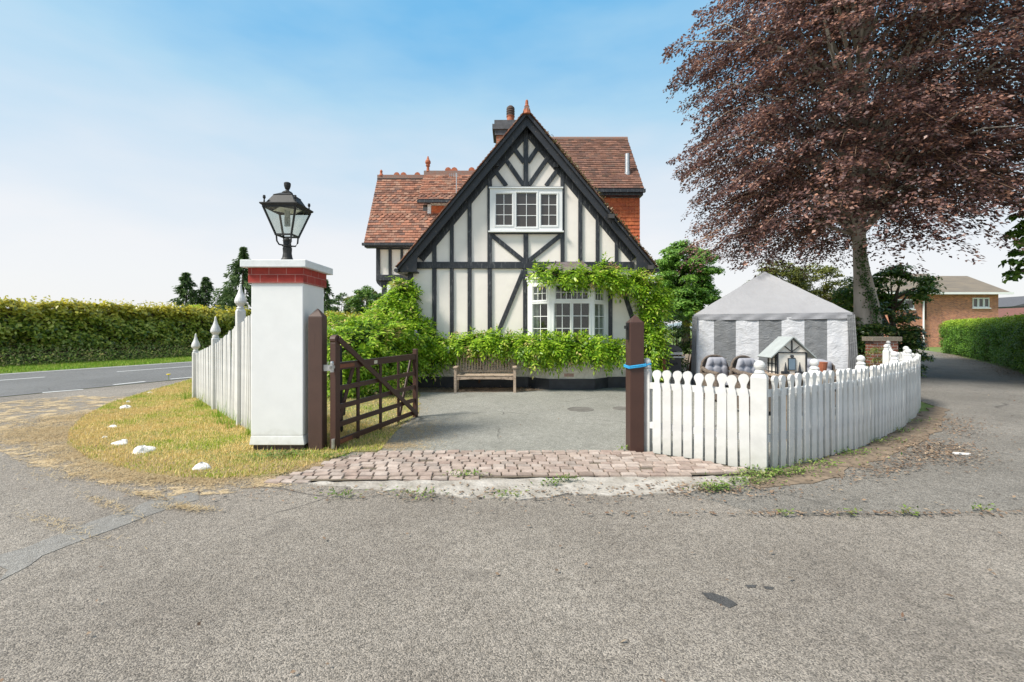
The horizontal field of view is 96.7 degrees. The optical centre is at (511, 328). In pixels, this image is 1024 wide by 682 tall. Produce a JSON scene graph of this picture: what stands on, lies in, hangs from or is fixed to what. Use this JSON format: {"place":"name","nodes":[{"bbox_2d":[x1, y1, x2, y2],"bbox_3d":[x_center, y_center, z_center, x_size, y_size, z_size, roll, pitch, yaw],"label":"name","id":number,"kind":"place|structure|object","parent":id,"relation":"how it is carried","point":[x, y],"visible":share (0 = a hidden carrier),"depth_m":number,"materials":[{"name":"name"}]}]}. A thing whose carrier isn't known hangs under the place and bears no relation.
{"place":"outdoors","nodes":[
{"label":"outdoors","id":0,"kind":"place"},
{"bbox_2d":[0,353,231,373],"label":"verge","id":1,"kind":"structure","parent":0,"point":[82,368],"depth_m":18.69,"materials":[{"name":"green plant"}]},
{"bbox_2d":[0,338,231,366],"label":"roadside weeds","id":2,"kind":"object","parent":1,"relation":"on","point":[93,356],"visible":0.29,"depth_m":21.38,"materials":[{"name":"green plant"}]},
{"bbox_2d":[0,295,378,364],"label":"hedge","id":3,"kind":"object","parent":1,"relation":"on","point":[56,322],"visible":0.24,"depth_m":22.72,"materials":[{"name":"green plant"}]},
{"bbox_2d":[324,279,339,312],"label":"conifer tree","id":4,"kind":"object","parent":1,"relation":"on","point":[327,300],"visible":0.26,"depth_m":43.94,"materials":[{"name":"green plant"}]},
{"bbox_2d":[0,359,328,396],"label":"road","id":5,"kind":"structure","parent":0,"point":[56,380],"depth_m":14.84,"materials":[{"name":"grey asphalt"}]},
{"bbox_2d":[8,362,189,392],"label":"road markings","id":6,"kind":"object","parent":5,"relation":"on","point":[103,367],"visible":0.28,"depth_m":16.12,"materials":[{"name":"paint"}]},
{"bbox_2d":[64,372,420,478],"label":"verge turf","id":7,"kind":"structure","parent":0,"point":[375,417],"depth_m":6.72,"materials":[{"name":"plant"}]},
{"bbox_2d":[111,439,127,445],"bbox_3d":[-5.359,1.549,6.223,0.196,0.072,0.195,0,0,-31],"label":"stone","id":8,"kind":"object","parent":7,"relation":"on","point":[122,441],"visible":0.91,"depth_m":6.20,"materials":[{"name":"white stone"}]},
{"bbox_2d":[132,445,155,454],"bbox_3d":[-4.728,1.537,5.810,0.243,0.097,0.218,0,0,0],"label":"stone","id":9,"kind":"object","parent":7,"relation":"on","point":[140,448],"visible":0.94,"depth_m":5.80,"materials":[{"name":"white stone"}]},
{"bbox_2d":[192,462,210,469],"bbox_3d":[-3.478,1.543,5.145,0.200,0.084,0.188,0,0,14],"label":"stone","id":10,"kind":"object","parent":7,"relation":"on","point":[200,466],"visible":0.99,"depth_m":5.09,"materials":[{"name":"white stone"}]},
{"bbox_2d":[179,390,250,434],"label":"grass tufts","id":11,"kind":"object","parent":7,"relation":"on","point":[219,416],"visible":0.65,"depth_m":7.54,"materials":[{"name":"green plant"}]},
{"bbox_2d":[191,284,250,427],"bbox_3d":[-5.412,0.432,8.485,0.182,2.335,5.501,0,0,-43],"label":"picket fence","id":12,"kind":"object","parent":7,"relation":"on","point":[219,379],"visible":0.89,"depth_m":8.00,"materials":[{"name":"white paint"}]},
{"bbox_2d":[240,260,332,449],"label":"gate pillar","id":13,"kind":"structure","parent":7,"relation":"on","point":[287,298],"depth_m":5.88,"materials":[{"name":"white paint"}]},
{"bbox_2d":[259,182,312,259],"bbox_3d":[-3.070,-1.450,6.220,0.500,1.100,0.500,0,0,0],"label":"lantern","id":14,"kind":"object","parent":13,"relation":"on","point":[287,203],"visible":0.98,"depth_m":6.16,"materials":[{"name":"black metal"}]},
{"bbox_2d":[308,309,326,449],"bbox_3d":[-2.553,0.666,5.980,0.185,1.867,0.160,0,0,0],"label":"gatepost","id":15,"kind":"object","parent":7,"relation":"on","point":[317,380],"visible":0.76,"depth_m":5.90,"materials":[{"name":"brown wood"}]},
{"bbox_2d":[340,345,345,431],"bbox_3d":[-2.610,0.925,6.950,0.100,1.351,0.100,0,0,0],"label":"garden post","id":16,"kind":"object","parent":7,"relation":"on","point":[341,398],"visible":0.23,"depth_m":6.93,"materials":[{"name":"brown wood"}]},
{"bbox_2d":[323,335,418,449],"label":"field gate","id":17,"kind":"structure","parent":7,"relation":"on","point":[335,366],"depth_m":6.51,"materials":[{"name":"brown wood"}]},
{"bbox_2d":[325,302,437,398],"bbox_3d":[-3.411,0.657,11.254,3.186,2.729,2.902,0,0,-23],"label":"leafy shrub","id":18,"kind":"object","parent":7,"relation":"on","point":[396,336],"visible":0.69,"depth_m":10.67,"materials":[{"name":"green plant"}]},
{"bbox_2d":[0,379,1023,681],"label":"forecourt","id":19,"kind":"structure","parent":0,"point":[274,587],"depth_m":2.79,"materials":[{"name":"grey asphalt"}]},
{"bbox_2d":[0,489,205,580],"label":"tarmac band","id":20,"kind":"object","parent":19,"relation":"on","point":[14,562],"visible":0.9,"depth_m":3.55,"materials":[{"name":"grey asphalt"}]},
{"bbox_2d":[0,395,291,495],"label":"dirt patch","id":21,"kind":"object","parent":19,"relation":"on","point":[52,463],"visible":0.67,"depth_m":5.88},
{"bbox_2d":[0,403,471,548],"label":"dead grass","id":22,"kind":"structure","parent":19,"relation":"on","point":[135,473],"depth_m":5.35,"materials":[{"name":"plant"}]},
{"bbox_2d":[264,450,755,483],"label":"sett paving","id":23,"kind":"structure","parent":19,"relation":"on","point":[351,466],"depth_m":5.17,"materials":[{"name":"stone"}]},
{"bbox_2d":[282,475,748,500],"bbox_3d":[0.094,1.589,4.529,4.858,0.020,0.623,0,0,-3],"label":"concrete strip","id":24,"kind":"object","parent":19,"relation":"on","point":[569,485],"visible":0.86,"depth_m":4.57,"materials":[{"name":"grey concrete"}]},
{"bbox_2d":[702,593,737,607],"bbox_3d":[1.219,1.598,2.680,0.092,0.020,0.192,0,0,-42],"label":"tar patch","id":25,"kind":"object","parent":19,"relation":"on","point":[724,601],"visible":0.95,"depth_m":2.67,"materials":[{"name":"grey asphalt"}]},
{"bbox_2d":[745,585,755,587],"bbox_3d":[1.481,1.598,2.809,0.071,0.020,0.030,0,0,0],"label":"tar patch","id":26,"kind":"object","parent":19,"relation":"on","point":[750,586],"visible":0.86,"depth_m":2.80,"materials":[{"name":"grey asphalt"}]},
{"bbox_2d":[0,0,1023,324],"label":"sky","id":27,"kind":"structure","parent":0,"point":[142,142],"materials":[{"name":"blue"}]},
{"bbox_2d":[3,330,1023,412],"bbox_3d":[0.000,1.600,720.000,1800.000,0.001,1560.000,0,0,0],"label":"ground","id":28,"kind":"structure","parent":0,"point":[924,406],"depth_m":18.81,"materials":[{"name":"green plant"}]},
{"bbox_2d":[167,272,199,306],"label":"conifer tree","id":29,"kind":"object","parent":28,"relation":"on","point":[183,289],"visible":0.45,"depth_m":44.67,"materials":[{"name":"green plant"}]},
{"bbox_2d":[190,277,219,307],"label":"conifer tree","id":30,"kind":"object","parent":28,"relation":"on","point":[203,293],"visible":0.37,"depth_m":45.27,"materials":[{"name":"green plant"}]},
{"bbox_2d":[209,289,231,309],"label":"conifer tree","id":31,"kind":"object","parent":28,"relation":"on","point":[221,302],"visible":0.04,"depth_m":45.45,"materials":[{"name":"green plant"}]},
{"bbox_2d":[206,246,251,310],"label":"conifer tree","id":32,"kind":"object","parent":28,"relation":"on","point":[234,281],"visible":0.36,"depth_m":43.52,"materials":[{"name":"green plant"}]},
{"bbox_2d":[326,292,355,314],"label":"tree","id":33,"kind":"object","parent":28,"relation":"on","point":[341,299],"visible":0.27,"depth_m":61.48,"materials":[{"name":"green plant"}]},
{"bbox_2d":[342,296,366,314],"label":"tree","id":34,"kind":"object","parent":28,"relation":"on","point":[345,300],"visible":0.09,"depth_m":61.20,"materials":[{"name":"green plant"}]},
{"bbox_2d":[345,289,376,314],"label":"tree","id":35,"kind":"object","parent":28,"relation":"on","point":[353,309],"visible":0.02,"depth_m":56.91,"materials":[{"name":"green plant"}]},
{"bbox_2d":[344,286,381,314],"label":"tree","id":36,"kind":"object","parent":28,"relation":"on","point":[357,299],"visible":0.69,"depth_m":51.08,"materials":[{"name":"green plant"}]},
{"bbox_2d":[412,388,539,391],"bbox_3d":[-1.167,1.588,11.868,3.940,0.020,1.136,0,0,0],"label":"bench bed","id":37,"kind":"object","parent":28,"relation":"on","point":[452,390],"visible":0.47,"depth_m":11.64,"materials":[{"name":"brown plant"}]},
{"bbox_2d":[453,352,516,392],"bbox_3d":[-0.670,1.100,11.580,1.580,1.000,0.660,0,0,0],"label":"garden bench","id":38,"kind":"object","parent":37,"relation":"on","point":[458,376],"visible":0.81,"depth_m":11.76,"materials":[{"name":"brown wood"}]},
{"bbox_2d":[362,100,659,389],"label":"house","id":39,"kind":"structure","parent":28,"relation":"on","point":[465,249],"depth_m":12.29,"materials":[{"name":"white paint"}]},
{"bbox_2d":[367,276,435,344],"bbox_3d":[-2.927,-0.366,12.009,1.931,2.084,1.298,0,0,0],"label":"climbing plant","id":40,"kind":"object","parent":39,"relation":"attached to","point":[401,298],"visible":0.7,"depth_m":11.81,"materials":[{"name":"green plant"}]},
{"bbox_2d":[409,317,625,384],"bbox_3d":[0.127,0.575,11.764,6.258,1.834,1.652,0,0,0],"label":"climbing plant","id":41,"kind":"object","parent":39,"relation":"attached to","point":[533,350],"visible":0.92,"depth_m":11.56,"materials":[{"name":"green plant"}]},
{"bbox_2d":[488,187,563,232],"bbox_3d":[0.375,-3.197,12.242,2.021,1.217,0.165,0,0,0],"label":"window","id":42,"kind":"structure","parent":39,"relation":"in","point":[512,209],"depth_m":12.24,"materials":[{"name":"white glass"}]},
{"bbox_2d":[525,252,677,389],"bbox_3d":[2.431,-0.093,11.766,4.190,3.851,1.360,0,0,-12],"label":"climbing plant","id":43,"kind":"object","parent":39,"relation":"attached to","point":[611,280],"visible":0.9,"depth_m":11.77,"materials":[{"name":"green plant"}]},
{"bbox_2d":[653,239,725,347],"bbox_3d":[14.653,-2.905,38.011,6.258,9.033,5.610,0,0,0],"label":"sycamore tree","id":44,"kind":"object","parent":28,"relation":"on","point":[693,290],"visible":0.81,"depth_m":36.82,"materials":[{"name":"green plant"}]},
{"bbox_2d":[937,312,1023,372],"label":"hedge","id":45,"kind":"object","parent":28,"relation":"on","point":[999,340],"visible":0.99,"depth_m":21.80,"materials":[{"name":"green plant"}]},
{"bbox_2d":[998,192,1023,283],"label":"lime tree","id":46,"kind":"object","parent":28,"relation":"on","point":[1018,233],"visible":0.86,"depth_m":13.60,"materials":[{"name":"green plant"}]},
{"bbox_2d":[380,372,835,468],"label":"courtyard","id":47,"kind":"structure","parent":0,"point":[493,417],"depth_m":7.68,"materials":[{"name":"grey asphalt"}]},
{"bbox_2d":[567,407,593,411],"bbox_3d":[1.346,1.582,8.943,0.520,0.012,0.520,0,0,0],"label":"drain cover","id":48,"kind":"object","parent":47,"relation":"on","point":[582,409],"visible":1,"depth_m":8.91,"materials":[{"name":"metal"}]},
{"bbox_2d":[234,417,995,515],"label":"ground weeds","id":49,"kind":"object","parent":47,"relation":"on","point":[775,471],"visible":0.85,"depth_m":4.84,"materials":[{"name":"green plant"}]},
{"bbox_2d":[613,406,625,409],"bbox_3d":[2.200,1.582,9.050,0.400,0.012,0.400,0,0,0],"label":"drain cover","id":50,"kind":"object","parent":47,"relation":"on","point":[620,408],"visible":0.62,"depth_m":9.02,"materials":[{"name":"metal"}]},
{"bbox_2d":[624,315,643,451],"bbox_3d":[1.570,0.711,5.915,0.230,1.779,0.230,0,0,0],"label":"gatepost","id":51,"kind":"object","parent":47,"relation":"on","point":[634,327],"visible":0.81,"depth_m":5.80,"materials":[{"name":"brown wood"}]},
{"bbox_2d":[624,363,651,368],"bbox_3d":[1.645,0.474,5.916,0.330,0.074,0.288,0,0,0],"label":"rope","id":52,"kind":"object","parent":51,"relation":"attached to","point":[635,366],"visible":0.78,"depth_m":5.78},
{"bbox_2d":[661,342,665,382],"bbox_3d":[3.994,0.977,12.000,0.095,1.246,0.100,0,0,0],"label":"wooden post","id":53,"kind":"object","parent":47,"relation":"on","point":[664,363],"visible":0.34,"depth_m":11.95,"materials":[{"name":"wood"}]},
{"bbox_2d":[666,344,684,382],"bbox_3d":[4.300,1.006,12.225,0.501,1.189,0.550,0,0,0],"label":"barbecue grill","id":54,"kind":"object","parent":47,"relation":"on","point":[675,361],"visible":0.6,"depth_m":12.10,"materials":[{"name":"metal"}]},
{"bbox_2d":[681,310,699,371],"bbox_3d":[6.355,0.475,15.885,0.786,2.258,0.818,0,0,-42],"label":"leafy shrub","id":55,"kind":"object","parent":47,"relation":"on","point":[689,337],"visible":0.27,"depth_m":15.91,"materials":[{"name":"green plant"}]},
{"bbox_2d":[700,354,744,399],"bbox_3d":[4.715,1.071,10.193,0.760,0.957,0.769,0,0,-7],"label":"wicker chair","id":56,"kind":"object","parent":47,"relation":"on","point":[715,365],"visible":0.47,"depth_m":10.37,"materials":[{"name":"fabric"}]},
{"bbox_2d":[730,355,766,374],"bbox_3d":[5.269,1.071,9.892,0.760,0.957,0.769,0,0,-14],"label":"wicker chair","id":57,"kind":"object","parent":47,"relation":"on","point":[740,364],"visible":0.33,"depth_m":10.07,"materials":[{"name":"fabric"}]},
{"bbox_2d":[691,272,857,384],"bbox_3d":[7.375,-0.035,13.246,3.752,3.270,3.695,0,0,26],"label":"gazebo tent","id":58,"kind":"object","parent":47,"relation":"on","point":[755,317],"visible":0.69,"depth_m":11.87,"materials":[{"name":"white fabric"}]},
{"bbox_2d":[644,341,920,471],"bbox_3d":[6.622,0.966,8.653,11.223,1.269,1.744,0,0,-38],"label":"picket fence","id":59,"kind":"object","parent":47,"relation":"on","point":[883,399],"visible":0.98,"depth_m":5.53,"materials":[{"name":"white paint"}]},
{"bbox_2d":[728,375,836,411],"bbox_3d":[5.050,1.200,8.525,1.700,0.600,0.650,0,0,0],"label":"wicker table","id":60,"kind":"object","parent":47,"relation":"on","point":[737,385],"visible":0.11,"depth_m":8.25,"materials":[{"name":"wicker"}]},
{"bbox_2d":[818,362,828,383],"bbox_3d":[5.025,1.070,7.400,0.250,1.060,0.240,0,0,0],"label":"plant pot","id":61,"kind":"object","parent":47,"relation":"on","point":[822,366],"visible":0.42,"depth_m":7.32,"materials":[{"name":"ceramic"}]},
{"bbox_2d":[807,359,846,405],"bbox_3d":[6.295,1.100,9.640,1.200,0.900,0.769,0,0,20],"label":"wicker sofa","id":62,"kind":"object","parent":47,"relation":"on","point":[830,365],"visible":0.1,"depth_m":9.72,"materials":[{"name":"fabric"}]},
{"bbox_2d":[858,347,888,376],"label":"flowering weeds","id":63,"kind":"object","parent":47,"relation":"on","point":[874,352],"visible":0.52,"depth_m":12.48,"materials":[{"name":"green plant"}]},
{"bbox_2d":[658,354,690,370],"bbox_3d":[12.000,1.587,20.350,16.000,0.001,19.300,0,0,0],"label":"garden","id":64,"kind":"object","parent":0,"point":[686,355],"depth_m":23.52,"materials":[{"name":"green plant"}]},
{"bbox_2d":[661,310,691,372],"bbox_3d":[5.823,0.500,16.292,2.107,2.391,1.597,0,0,-45],"label":"leafy shrub","id":65,"kind":"object","parent":64,"relation":"on","point":[682,345],"visible":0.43,"depth_m":16.16,"materials":[{"name":"green plant"}]},
{"bbox_2d":[746,260,813,293],"bbox_3d":[14.011,-1.026,23.941,3.571,5.266,2.944,0,0,0],"label":"tree","id":66,"kind":"object","parent":64,"relation":"on","point":[794,275],"visible":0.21,"depth_m":23.37,"materials":[{"name":"green plant"}]},
{"bbox_2d":[790,263,853,312],"bbox_3d":[16.167,-0.991,24.509,5.822,5.195,3.400,0,0,0],"label":"tree","id":67,"kind":"object","parent":64,"relation":"on","point":[822,292],"visible":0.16,"depth_m":24.01,"materials":[{"name":"green plant"}]},
{"bbox_2d":[660,0,1023,353],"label":"copper beech tree","id":68,"kind":"object","parent":64,"relation":"on","point":[869,167],"visible":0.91,"depth_m":13.65,"materials":[{"name":"brown plant"}]},
{"bbox_2d":[862,337,901,375],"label":"brick pier","id":69,"kind":"structure","parent":64,"relation":"on","point":[879,343],"depth_m":13.10,"materials":[{"name":"brick"}]},
{"bbox_2d":[855,301,935,376],"bbox_3d":[12.556,0.415,15.618,3.210,2.808,2.380,0,0,0],"label":"laurel bush","id":70,"kind":"object","parent":64,"relation":"on","point":[910,335],"visible":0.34,"depth_m":14.93,"materials":[{"name":"green plant"}]},
{"bbox_2d":[664,322,691,327],"bbox_3d":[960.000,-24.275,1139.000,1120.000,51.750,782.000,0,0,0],"label":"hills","id":71,"kind":"structure","parent":0,"point":[675,324],"depth_m":1337.24,"materials":[{"name":"white"}]},
{"bbox_2d":[758,336,816,440],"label":"model house","id":72,"kind":"structure","parent":0,"point":[785,356],"depth_m":6.30,"materials":[{"name":"wood"}]},
{"bbox_2d":[789,359,794,369],"bbox_3d":[3.868,0.490,6.284,0.085,0.150,0.007,0,0,0],"label":"door","id":73,"kind":"structure","parent":72,"relation":"in","point":[791,361],"depth_m":6.28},
{"bbox_2d":[738,406,948,488],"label":"edge soil","id":74,"kind":"structure","parent":0,"point":[798,478],"depth_m":5.63,"materials":[{"name":"brown soil"}]},
{"bbox_2d":[687,349,1023,515],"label":"driveway","id":75,"kind":"structure","parent":0,"point":[954,385],"depth_m":5.06,"materials":[{"name":"grey gravel"}]},
{"bbox_2d":[0,352,1023,681],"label":"leaf litter","id":76,"kind":"object","parent":75,"relation":"on","point":[912,456],"visible":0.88,"depth_m":4.92,"materials":[{"name":"brown plant"}]},
{"bbox_2d":[829,264,946,328],"bbox_3d":[16.038,-0.570,19.634,4.379,4.354,2.700,0,0,0],"label":"tree","id":77,"kind":"object","parent":75,"relation":"on","point":[923,291],"visible":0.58,"depth_m":19.25,"materials":[{"name":"green plant"}]},
{"bbox_2d":[952,452,970,455],"bbox_3d":[5.648,1.570,5.715,0.170,0.025,0.050,0,0,14],"label":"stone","id":78,"kind":"object","parent":75,"relation":"on","point":[958,453],"visible":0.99,"depth_m":5.70,"materials":[{"name":"white stone"}]},
{"bbox_2d":[831,274,1013,346],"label":"brick house","id":79,"kind":"structure","parent":0,"point":[964,297],"depth_m":40.00,"materials":[{"name":"brown brick"}]},
{"bbox_2d":[898,299,915,309],"bbox_3d":[34.220,-2.109,39.680,1.857,0.968,0.140,0,0,0],"label":"window","id":80,"kind":"structure","parent":79,"relation":"in","point":[911,307],"depth_m":39.75,"materials":[{"name":"white glass"}]},
{"bbox_2d":[972,298,990,308],"bbox_3d":[41.191,-2.249,39.930,1.573,0.974,0.140,0,0,0],"label":"window","id":81,"kind":"structure","parent":79,"relation":"in","point":[977,303],"depth_m":39.96,"materials":[{"name":"white glass"}]},
{"bbox_2d":[998,296,1023,308],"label":"metal barn","id":82,"kind":"structure","parent":0,"point":[1011,302],"depth_m":64.41,"materials":[{"name":"white metal"}]},
{"bbox_2d":[998,308,1023,316],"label":"shed","id":83,"kind":"structure","parent":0,"point":[1002,312],"depth_m":54.11,"materials":[{"name":"brick"}]}
]}

